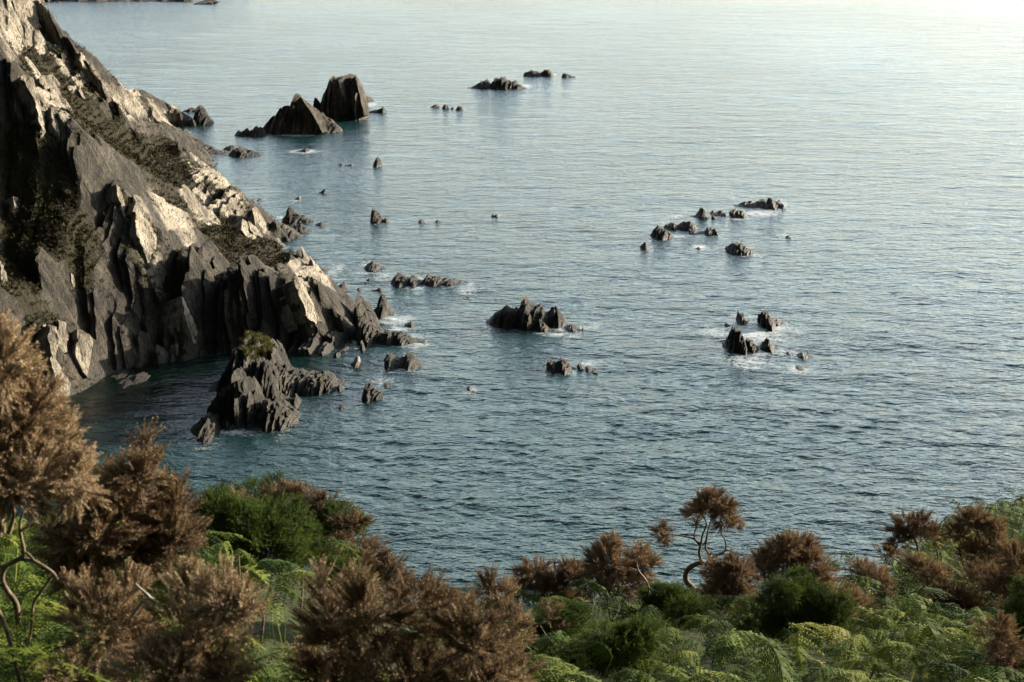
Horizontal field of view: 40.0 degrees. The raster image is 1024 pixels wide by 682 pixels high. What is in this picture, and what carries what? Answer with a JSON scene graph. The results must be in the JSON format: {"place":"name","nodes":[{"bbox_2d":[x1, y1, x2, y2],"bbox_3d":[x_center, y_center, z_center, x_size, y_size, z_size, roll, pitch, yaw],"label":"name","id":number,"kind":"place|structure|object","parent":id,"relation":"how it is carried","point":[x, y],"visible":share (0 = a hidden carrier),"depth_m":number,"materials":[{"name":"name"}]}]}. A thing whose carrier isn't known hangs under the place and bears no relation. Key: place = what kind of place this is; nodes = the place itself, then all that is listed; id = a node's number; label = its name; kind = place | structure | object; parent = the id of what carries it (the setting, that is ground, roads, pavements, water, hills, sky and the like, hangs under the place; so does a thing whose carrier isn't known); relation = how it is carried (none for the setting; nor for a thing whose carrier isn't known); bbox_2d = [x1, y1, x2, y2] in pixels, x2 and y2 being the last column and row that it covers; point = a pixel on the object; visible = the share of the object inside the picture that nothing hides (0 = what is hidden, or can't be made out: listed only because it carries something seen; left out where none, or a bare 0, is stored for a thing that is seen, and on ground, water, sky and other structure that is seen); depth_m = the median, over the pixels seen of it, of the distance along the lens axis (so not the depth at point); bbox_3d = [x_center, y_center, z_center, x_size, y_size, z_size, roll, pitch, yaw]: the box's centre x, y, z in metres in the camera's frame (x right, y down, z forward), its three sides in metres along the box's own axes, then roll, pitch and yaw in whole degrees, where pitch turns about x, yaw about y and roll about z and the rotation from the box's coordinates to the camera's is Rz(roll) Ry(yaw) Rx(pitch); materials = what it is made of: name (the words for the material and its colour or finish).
{"place":"outdoors","nodes":[
{"label":"outdoors","id":0,"kind":"place"},
{"bbox_2d":[44,0,218,3],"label":"headland","id":1,"kind":"structure","parent":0,"point":[208,1],"depth_m":849.57,"materials":[{"name":"stone"}]},
{"bbox_2d":[0,0,355,399],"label":"sea cliff","id":2,"kind":"structure","parent":0,"point":[308,310],"depth_m":196.76,"materials":[{"name":"stone"}]},
{"bbox_2d":[0,25,355,386],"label":"heather","id":3,"kind":"object","parent":2,"relation":"on","point":[125,151],"visible":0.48,"depth_m":200.45,"materials":[{"name":"plant"}]},
{"bbox_2d":[0,512,1023,681],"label":"hillside","id":4,"kind":"structure","parent":0,"point":[291,632],"depth_m":14.28,"materials":[{"name":"plant"}]},
{"bbox_2d":[4,587,90,681],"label":"bracken plant","id":5,"kind":"object","parent":4,"relation":"on","point":[27,609],"visible":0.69,"depth_m":6.25,"materials":[{"name":"plant"}]},
{"bbox_2d":[0,307,113,681],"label":"gorse bush","id":6,"kind":"object","parent":4,"relation":"on","point":[34,428],"visible":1,"depth_m":5.59,"materials":[{"name":"plant"}]},
{"bbox_2d":[0,511,57,647],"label":"dead branch","id":7,"kind":"object","parent":6,"relation":"attached to","point":[7,590],"visible":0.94,"depth_m":6.19,"materials":[{"name":"brown wood"}]},
{"bbox_2d":[26,556,183,681],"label":"gorse bush","id":8,"kind":"object","parent":4,"relation":"on","point":[101,603],"visible":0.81,"depth_m":5.86,"materials":[{"name":"plant"}]},
{"bbox_2d":[20,416,213,613],"bbox_3d":[-1.893,1.183,6.873,0.897,1.769,0.695,0,18,0],"label":"gorse bush","id":9,"kind":"object","parent":4,"relation":"on","point":[142,509],"visible":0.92,"depth_m":6.69,"materials":[{"name":"plant"}]},
{"bbox_2d":[165,618,182,631],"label":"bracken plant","id":10,"kind":"object","parent":4,"relation":"on","point":[173,626],"visible":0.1,"depth_m":6.09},
{"bbox_2d":[130,548,219,648],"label":"gorse bush","id":11,"kind":"object","parent":4,"relation":"on","point":[156,584],"visible":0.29,"depth_m":7.01,"materials":[{"name":"plant"}]},
{"bbox_2d":[95,551,277,681],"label":"gorse bush","id":12,"kind":"object","parent":4,"relation":"on","point":[203,611],"visible":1,"depth_m":5.49,"materials":[{"name":"brown plant"}]},
{"bbox_2d":[130,583,162,616],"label":"dead branch","id":13,"kind":"object","parent":12,"relation":"attached to","point":[136,609],"visible":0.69,"depth_m":5.78,"materials":[{"name":"brown wood"}]},
{"bbox_2d":[185,529,254,591],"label":"bracken plant","id":14,"kind":"object","parent":4,"relation":"on","point":[204,551],"visible":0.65,"depth_m":8.32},
{"bbox_2d":[234,553,239,583],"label":"dead branch","id":15,"kind":"object","parent":4,"relation":"on","point":[238,566],"visible":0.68,"depth_m":7.73,"materials":[{"name":"brown wood"}]},
{"bbox_2d":[198,467,290,584],"bbox_3d":[-2.339,1.793,12.489,0.966,1.396,0.676,0,18,0],"label":"gorse bush","id":16,"kind":"object","parent":4,"relation":"on","point":[259,484],"visible":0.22,"depth_m":12.27,"materials":[{"name":"plant"}]},
{"bbox_2d":[198,546,298,584],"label":"bracken plant","id":17,"kind":"object","parent":4,"relation":"on","point":[253,562],"visible":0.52,"depth_m":9.06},
{"bbox_2d":[184,483,329,641],"bbox_3d":[-1.842,1.683,10.423,1.109,1.382,0.813,-7,19,-21],"label":"gorse bush","id":18,"kind":"object","parent":4,"relation":"on","point":[284,532],"visible":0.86,"depth_m":10.20,"materials":[{"name":"green plant"}]},
{"bbox_2d":[218,564,330,650],"bbox_3d":[-1.425,1.647,8.486,0.813,0.468,0.558,0,18,0],"label":"bracken plant","id":19,"kind":"object","parent":4,"relation":"on","point":[284,587],"visible":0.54,"depth_m":8.48,"materials":[{"name":"plant"}]},
{"bbox_2d":[216,477,351,609],"bbox_3d":[-1.917,1.797,12.085,1.166,1.342,0.746,0,18,0],"label":"gorse bush","id":20,"kind":"object","parent":4,"relation":"on","point":[316,502],"visible":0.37,"depth_m":11.97,"materials":[{"name":"plant"}]},
{"bbox_2d":[306,537,367,582],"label":"bracken plant","id":21,"kind":"object","parent":4,"relation":"on","point":[324,544],"visible":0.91,"depth_m":9.61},
{"bbox_2d":[315,494,375,545],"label":"gorse bush","id":22,"kind":"object","parent":4,"relation":"on","point":[338,506],"visible":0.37,"depth_m":11.76,"materials":[{"name":"plant"}]},
{"bbox_2d":[314,551,384,653],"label":"gorse bush","id":23,"kind":"object","parent":4,"relation":"on","point":[340,563],"visible":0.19,"depth_m":10.44,"materials":[{"name":"plant"}]},
{"bbox_2d":[313,506,433,600],"bbox_3d":[-1.111,2.085,11.708,1.184,1.448,0.806,0,18,0],"label":"gorse bush","id":24,"kind":"object","parent":4,"relation":"on","point":[380,561],"visible":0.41,"depth_m":11.58,"materials":[{"name":"brown plant"}]},
{"bbox_2d":[269,549,548,681],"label":"gorse bush","id":25,"kind":"object","parent":4,"relation":"on","point":[338,620],"visible":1,"depth_m":5.68,"materials":[{"name":"plant"}]},
{"bbox_2d":[462,560,539,680],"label":"gorse bush","id":26,"kind":"object","parent":4,"relation":"on","point":[501,603],"visible":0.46,"depth_m":9.52,"materials":[{"name":"brown plant"}]},
{"bbox_2d":[0,487,1023,681],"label":"bracken","id":27,"kind":"object","parent":4,"relation":"on","point":[900,635],"visible":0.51,"depth_m":12.78,"materials":[{"name":"plant"}]},
{"bbox_2d":[506,553,592,609],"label":"gorse bush","id":28,"kind":"object","parent":4,"relation":"on","point":[547,583],"visible":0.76,"depth_m":17.63,"materials":[{"name":"brown plant"}]},
{"bbox_2d":[536,594,570,656],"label":"gorse bush","id":29,"kind":"object","parent":4,"relation":"on","point":[550,612],"visible":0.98,"depth_m":14.43,"materials":[{"name":"plant"}]},
{"bbox_2d":[514,597,596,660],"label":"gorse bush","id":30,"kind":"object","parent":4,"relation":"on","point":[573,608],"visible":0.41,"depth_m":14.65,"materials":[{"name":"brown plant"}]},
{"bbox_2d":[564,528,665,620],"bbox_3d":[1.275,2.990,17.345,1.286,1.510,0.842,0,18,0],"label":"gorse bush","id":31,"kind":"object","parent":4,"relation":"on","point":[602,573],"visible":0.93,"depth_m":17.21,"materials":[{"name":"plant"}]},
{"bbox_2d":[583,564,649,618],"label":"dead branch","id":32,"kind":"object","parent":4,"relation":"on","point":[630,611],"visible":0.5,"depth_m":16.91,"materials":[{"name":"brown wood"}]},
{"bbox_2d":[558,611,674,681],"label":"gorse bush","id":33,"kind":"object","parent":4,"relation":"on","point":[631,655],"visible":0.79,"depth_m":12.92,"materials":[{"name":"plant"}]},
{"bbox_2d":[633,579,720,639],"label":"gorse bush","id":34,"kind":"object","parent":4,"relation":"on","point":[675,596],"visible":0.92,"depth_m":16.49,"materials":[{"name":"plant"}]},
{"bbox_2d":[647,485,748,599],"bbox_3d":[2.513,2.760,19.171,1.380,1.828,0.685,3,18,9],"label":"gorse tree","id":35,"kind":"object","parent":4,"relation":"on","point":[713,503],"visible":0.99,"depth_m":19.00,"materials":[{"name":"plant"}]},
{"bbox_2d":[693,548,766,628],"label":"gorse bush","id":36,"kind":"object","parent":4,"relation":"on","point":[729,574],"visible":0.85,"depth_m":17.28,"materials":[{"name":"plant"}]},
{"bbox_2d":[728,562,859,652],"bbox_3d":[3.067,2.968,15.400,1.464,1.084,0.770,0,18,0],"label":"gorse bush","id":37,"kind":"object","parent":4,"relation":"on","point":[799,592],"visible":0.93,"depth_m":15.25,"materials":[{"name":"green plant"}]},
{"bbox_2d":[747,526,847,586],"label":"gorse bush","id":38,"kind":"object","parent":4,"relation":"on","point":[786,549],"visible":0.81,"depth_m":19.14,"materials":[{"name":"plant"}]},
{"bbox_2d":[825,575,882,636],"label":"gorse bush","id":39,"kind":"object","parent":4,"relation":"on","point":[856,596],"visible":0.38,"depth_m":16.79,"materials":[{"name":"plant"}]},
{"bbox_2d":[838,554,900,627],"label":"gorse bush","id":40,"kind":"object","parent":4,"relation":"on","point":[865,569],"visible":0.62,"depth_m":18.91,"materials":[{"name":"plant"}]},
{"bbox_2d":[871,506,949,593],"bbox_3d":[5.945,3.205,21.004,1.087,1.666,0.660,0,18,0],"label":"gorse tree","id":41,"kind":"object","parent":4,"relation":"on","point":[913,529],"visible":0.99,"depth_m":20.84,"materials":[{"name":"plant"}]},
{"bbox_2d":[897,550,1023,627],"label":"gorse bush","id":42,"kind":"object","parent":4,"relation":"on","point":[963,599],"visible":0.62,"depth_m":18.16,"materials":[{"name":"plant"}]},
{"bbox_2d":[941,502,1021,580],"bbox_3d":[6.827,3.183,20.437,1.207,1.753,0.710,4,18,13],"label":"gorse tree","id":43,"kind":"object","parent":4,"relation":"on","point":[982,523],"visible":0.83,"depth_m":20.28,"materials":[{"name":"plant"}]},
{"bbox_2d":[967,609,1023,680],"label":"gorse bush","id":44,"kind":"object","parent":4,"relation":"on","point":[1001,637],"visible":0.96,"depth_m":12.27,"materials":[{"name":"plant"}]},
{"bbox_2d":[972,531,1023,599],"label":"gorse bush","id":45,"kind":"object","parent":4,"relation":"on","point":[1008,570],"visible":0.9,"depth_m":17.48,"materials":[{"name":"plant"}]},
{"bbox_2d":[989,565,1023,681],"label":"gorse bush","id":46,"kind":"object","parent":4,"relation":"on","point":[1016,605],"visible":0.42,"depth_m":12.87,"materials":[{"name":"plant"}]},
{"bbox_2d":[3,0,1023,617],"bbox_3d":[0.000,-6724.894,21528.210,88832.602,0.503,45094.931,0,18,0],"label":"sea","id":47,"kind":"structure","parent":0,"point":[875,148],"depth_m":246.43,"materials":[{"name":"liquid"}]},
{"bbox_2d":[111,368,129,379],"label":"boulder","id":48,"kind":"object","parent":47,"relation":"in","point":[121,373],"visible":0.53,"depth_m":185.56,"materials":[{"name":"stone"}]},
{"bbox_2d":[119,378,133,388],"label":"boulder","id":49,"kind":"object","parent":47,"relation":"in","point":[125,383],"visible":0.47,"depth_m":182.03,"materials":[{"name":"stone"}]},
{"bbox_2d":[127,371,150,383],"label":"boulder","id":50,"kind":"object","parent":47,"relation":"in","point":[139,377],"visible":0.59,"depth_m":183.74,"materials":[{"name":"stone"}]},
{"bbox_2d":[183,107,195,112],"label":"rock","id":51,"kind":"object","parent":47,"relation":"in","point":[190,110],"visible":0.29,"depth_m":412.20,"materials":[{"name":"stone"}]},
{"bbox_2d":[193,105,213,125],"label":"rock","id":52,"kind":"object","parent":47,"relation":"in","point":[201,117],"visible":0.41,"depth_m":388.61,"materials":[{"name":"stone"}]},
{"bbox_2d":[190,411,222,444],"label":"rock","id":53,"kind":"object","parent":47,"relation":"in","point":[205,429],"visible":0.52,"depth_m":164.87,"materials":[{"name":"stone"}]},
{"bbox_2d":[192,137,229,154],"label":"rock","id":54,"kind":"object","parent":47,"relation":"in","point":[210,150],"visible":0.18,"depth_m":345.05,"materials":[{"name":"stone"}]},
{"bbox_2d":[223,145,262,157],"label":"rock","id":55,"kind":"object","parent":47,"relation":"in","point":[239,152],"visible":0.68,"depth_m":342.13,"materials":[{"name":"stone"}]},
{"bbox_2d":[206,328,344,432],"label":"islet","id":56,"kind":"object","parent":47,"relation":"in","point":[261,382],"visible":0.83,"depth_m":175.45,"materials":[{"name":"stone"}]},
{"bbox_2d":[276,238,285,247],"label":"rock","id":57,"kind":"object","parent":47,"relation":"in","point":[281,244],"visible":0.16,"depth_m":253.27,"materials":[{"name":"stone"}]},
{"bbox_2d":[234,93,342,136],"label":"sea stack","id":58,"kind":"object","parent":47,"relation":"in","point":[300,115],"visible":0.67,"depth_m":374.15,"materials":[{"name":"stone"}]},
{"bbox_2d":[280,223,302,239],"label":"rock","id":59,"kind":"object","parent":47,"relation":"in","point":[290,232],"visible":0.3,"depth_m":259.93,"materials":[{"name":"stone"}]},
{"bbox_2d":[282,206,314,223],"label":"rock","id":60,"kind":"object","parent":47,"relation":"in","point":[292,216],"visible":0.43,"depth_m":272.19,"materials":[{"name":"stone"}]},
{"bbox_2d":[291,224,311,232],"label":"rock","id":61,"kind":"object","parent":47,"relation":"in","point":[300,228],"visible":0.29,"depth_m":264.66,"materials":[{"name":"stone"}]},
{"bbox_2d":[297,148,309,152],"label":"rock","id":62,"kind":"object","parent":47,"relation":"in","point":[305,150],"visible":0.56,"depth_m":348.15,"materials":[{"name":"stone"}]},
{"bbox_2d":[315,221,325,226],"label":"rock","id":63,"kind":"object","parent":47,"relation":"in","point":[321,223],"visible":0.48,"depth_m":269.82,"materials":[{"name":"stone"}]},
{"bbox_2d":[320,267,332,276],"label":"rock","id":64,"kind":"object","parent":47,"relation":"in","point":[325,270],"visible":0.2,"depth_m":236.33,"materials":[{"name":"stone"}]},
{"bbox_2d":[337,384,344,391],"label":"rock","id":65,"kind":"object","parent":47,"relation":"in","point":[340,387],"visible":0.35,"depth_m":179.63,"materials":[{"name":"stone"}]},
{"bbox_2d":[339,404,346,410],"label":"rock","id":66,"kind":"object","parent":47,"relation":"in","point":[342,407],"visible":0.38,"depth_m":173.07,"materials":[{"name":"stone"}]},
{"bbox_2d":[313,73,373,119],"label":"sea stack","id":67,"kind":"object","parent":47,"relation":"in","point":[345,97],"visible":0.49,"depth_m":398.51,"materials":[{"name":"stone"}]},
{"bbox_2d":[339,282,347,290],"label":"rock","id":68,"kind":"object","parent":47,"relation":"in","point":[344,286],"visible":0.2,"depth_m":225.41,"materials":[{"name":"stone"}]},
{"bbox_2d":[350,356,360,368],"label":"rock","id":69,"kind":"object","parent":47,"relation":"in","point":[355,363],"visible":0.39,"depth_m":188.42,"materials":[{"name":"stone"}]},
{"bbox_2d":[359,340,364,351],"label":"rock","id":70,"kind":"object","parent":47,"relation":"in","point":[362,348],"visible":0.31,"depth_m":195.21,"materials":[{"name":"stone"}]},
{"bbox_2d":[362,379,382,402],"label":"rock","id":71,"kind":"object","parent":47,"relation":"in","point":[370,393],"visible":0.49,"depth_m":176.38,"materials":[{"name":"stone"}]},
{"bbox_2d":[364,261,386,271],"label":"rock","id":72,"kind":"object","parent":47,"relation":"in","point":[373,266],"visible":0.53,"depth_m":237.81,"materials":[{"name":"stone"}]},
{"bbox_2d":[373,157,381,167],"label":"rock","id":73,"kind":"object","parent":47,"relation":"in","point":[377,163],"visible":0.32,"depth_m":328.84,"materials":[{"name":"stone"}]},
{"bbox_2d":[369,107,386,112],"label":"rock","id":74,"kind":"object","parent":47,"relation":"in","point":[382,110],"visible":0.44,"depth_m":410.76,"materials":[{"name":"stone"}]},
{"bbox_2d":[370,207,388,223],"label":"rock","id":75,"kind":"object","parent":47,"relation":"in","point":[376,217],"visible":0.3,"depth_m":272.50,"materials":[{"name":"stone"}]},
{"bbox_2d":[374,294,395,318],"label":"rock","id":76,"kind":"object","parent":47,"relation":"in","point":[383,309],"visible":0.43,"depth_m":211.47,"materials":[{"name":"stone"}]},
{"bbox_2d":[384,382,391,387],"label":"rock","id":77,"kind":"object","parent":47,"relation":"in","point":[387,384],"visible":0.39,"depth_m":181.35,"materials":[{"name":"stone"}]},
{"bbox_2d":[353,293,425,347],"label":"rock","id":78,"kind":"object","parent":47,"relation":"in","point":[369,331],"visible":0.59,"depth_m":199.23,"materials":[{"name":"stone"}]},
{"bbox_2d":[384,352,423,371],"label":"rock","id":79,"kind":"object","parent":47,"relation":"in","point":[408,361],"visible":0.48,"depth_m":188.40,"materials":[{"name":"stone"}]},
{"bbox_2d":[404,322,414,327],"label":"rock","id":80,"kind":"object","parent":47,"relation":"in","point":[410,324],"visible":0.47,"depth_m":206.49,"materials":[{"name":"stone"}]},
{"bbox_2d":[391,273,469,297],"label":"rock","id":81,"kind":"object","parent":47,"relation":"in","point":[399,280],"visible":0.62,"depth_m":228.57,"materials":[{"name":"stone"}]},
{"bbox_2d":[470,76,526,89],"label":"rock","id":82,"kind":"object","parent":47,"relation":"in","point":[502,83],"visible":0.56,"depth_m":462.71,"materials":[{"name":"stone"}]},
{"bbox_2d":[486,296,567,332],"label":"rock","id":83,"kind":"object","parent":47,"relation":"in","point":[526,315],"visible":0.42,"depth_m":205.85,"materials":[{"name":"stone"}]},
{"bbox_2d":[523,69,553,76],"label":"rock","id":84,"kind":"object","parent":47,"relation":"in","point":[544,73],"visible":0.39,"depth_m":494.66,"materials":[{"name":"stone"}]},
{"bbox_2d":[546,357,571,375],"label":"rock","id":85,"kind":"object","parent":47,"relation":"in","point":[563,366],"visible":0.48,"depth_m":186.94,"materials":[{"name":"stone"}]},
{"bbox_2d":[561,73,574,77],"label":"rock","id":86,"kind":"object","parent":47,"relation":"in","point":[564,75],"visible":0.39,"depth_m":491.67,"materials":[{"name":"stone"}]},
{"bbox_2d":[565,323,580,332],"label":"rock","id":87,"kind":"object","parent":47,"relation":"in","point":[573,328],"visible":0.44,"depth_m":204.72,"materials":[{"name":"stone"}]},
{"bbox_2d":[577,362,582,370],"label":"rock","id":88,"kind":"object","parent":47,"relation":"in","point":[580,366],"visible":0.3,"depth_m":188.02,"materials":[{"name":"stone"}]},
{"bbox_2d":[585,366,597,373],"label":"rock","id":89,"kind":"object","parent":47,"relation":"in","point":[590,369],"visible":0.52,"depth_m":187.37,"materials":[{"name":"stone"}]},
{"bbox_2d":[640,242,649,251],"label":"rock","id":90,"kind":"object","parent":47,"relation":"in","point":[644,246],"visible":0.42,"depth_m":251.93,"materials":[{"name":"stone"}]},
{"bbox_2d":[650,225,672,240],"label":"rock","id":91,"kind":"object","parent":47,"relation":"in","point":[659,232],"visible":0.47,"depth_m":259.52,"materials":[{"name":"stone"}]},
{"bbox_2d":[663,221,696,231],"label":"rock","id":92,"kind":"object","parent":47,"relation":"in","point":[684,226],"visible":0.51,"depth_m":266.77,"materials":[{"name":"stone"}]},
{"bbox_2d":[690,208,709,219],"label":"rock","id":93,"kind":"object","parent":47,"relation":"in","point":[701,214],"visible":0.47,"depth_m":275.65,"materials":[{"name":"stone"}]},
{"bbox_2d":[689,227,718,235],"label":"rock","id":94,"kind":"object","parent":47,"relation":"in","point":[709,231],"visible":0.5,"depth_m":263.15,"materials":[{"name":"stone"}]},
{"bbox_2d":[710,210,725,218],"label":"rock","id":95,"kind":"object","parent":47,"relation":"in","point":[713,213],"visible":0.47,"depth_m":278.42,"materials":[{"name":"stone"}]},
{"bbox_2d":[722,324,747,354],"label":"rock","id":96,"kind":"object","parent":47,"relation":"in","point":[734,342],"visible":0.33,"depth_m":195.34,"materials":[{"name":"stone"}]},
{"bbox_2d":[725,242,754,255],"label":"rock","id":97,"kind":"object","parent":47,"relation":"in","point":[737,248],"visible":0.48,"depth_m":248.38,"materials":[{"name":"stone"}]},
{"bbox_2d":[736,310,749,324],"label":"rock","id":98,"kind":"object","parent":47,"relation":"in","point":[741,319],"visible":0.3,"depth_m":207.89,"materials":[{"name":"stone"}]},
{"bbox_2d":[745,337,758,353],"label":"rock","id":99,"kind":"object","parent":47,"relation":"in","point":[752,348],"visible":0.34,"depth_m":195.25,"materials":[{"name":"stone"}]},
{"bbox_2d":[729,197,785,218],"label":"rock","id":100,"kind":"object","parent":47,"relation":"in","point":[768,203],"visible":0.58,"depth_m":285.11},
{"bbox_2d":[759,337,778,352],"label":"rock","id":101,"kind":"object","parent":47,"relation":"in","point":[766,345],"visible":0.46,"depth_m":195.80,"materials":[{"name":"stone"}]},
{"bbox_2d":[757,310,796,334],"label":"rock","id":102,"kind":"object","parent":47,"relation":"in","point":[766,320],"visible":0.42,"depth_m":206.10,"materials":[{"name":"stone"}]},
{"bbox_2d":[792,365,807,370],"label":"rock","id":103,"kind":"object","parent":47,"relation":"in","point":[799,367],"visible":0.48,"depth_m":187.87,"materials":[{"name":"stone"}]},
{"bbox_2d":[797,352,812,358],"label":"rock","id":104,"kind":"object","parent":47,"relation":"in","point":[801,355],"visible":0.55,"depth_m":192.66,"materials":[{"name":"stone"}]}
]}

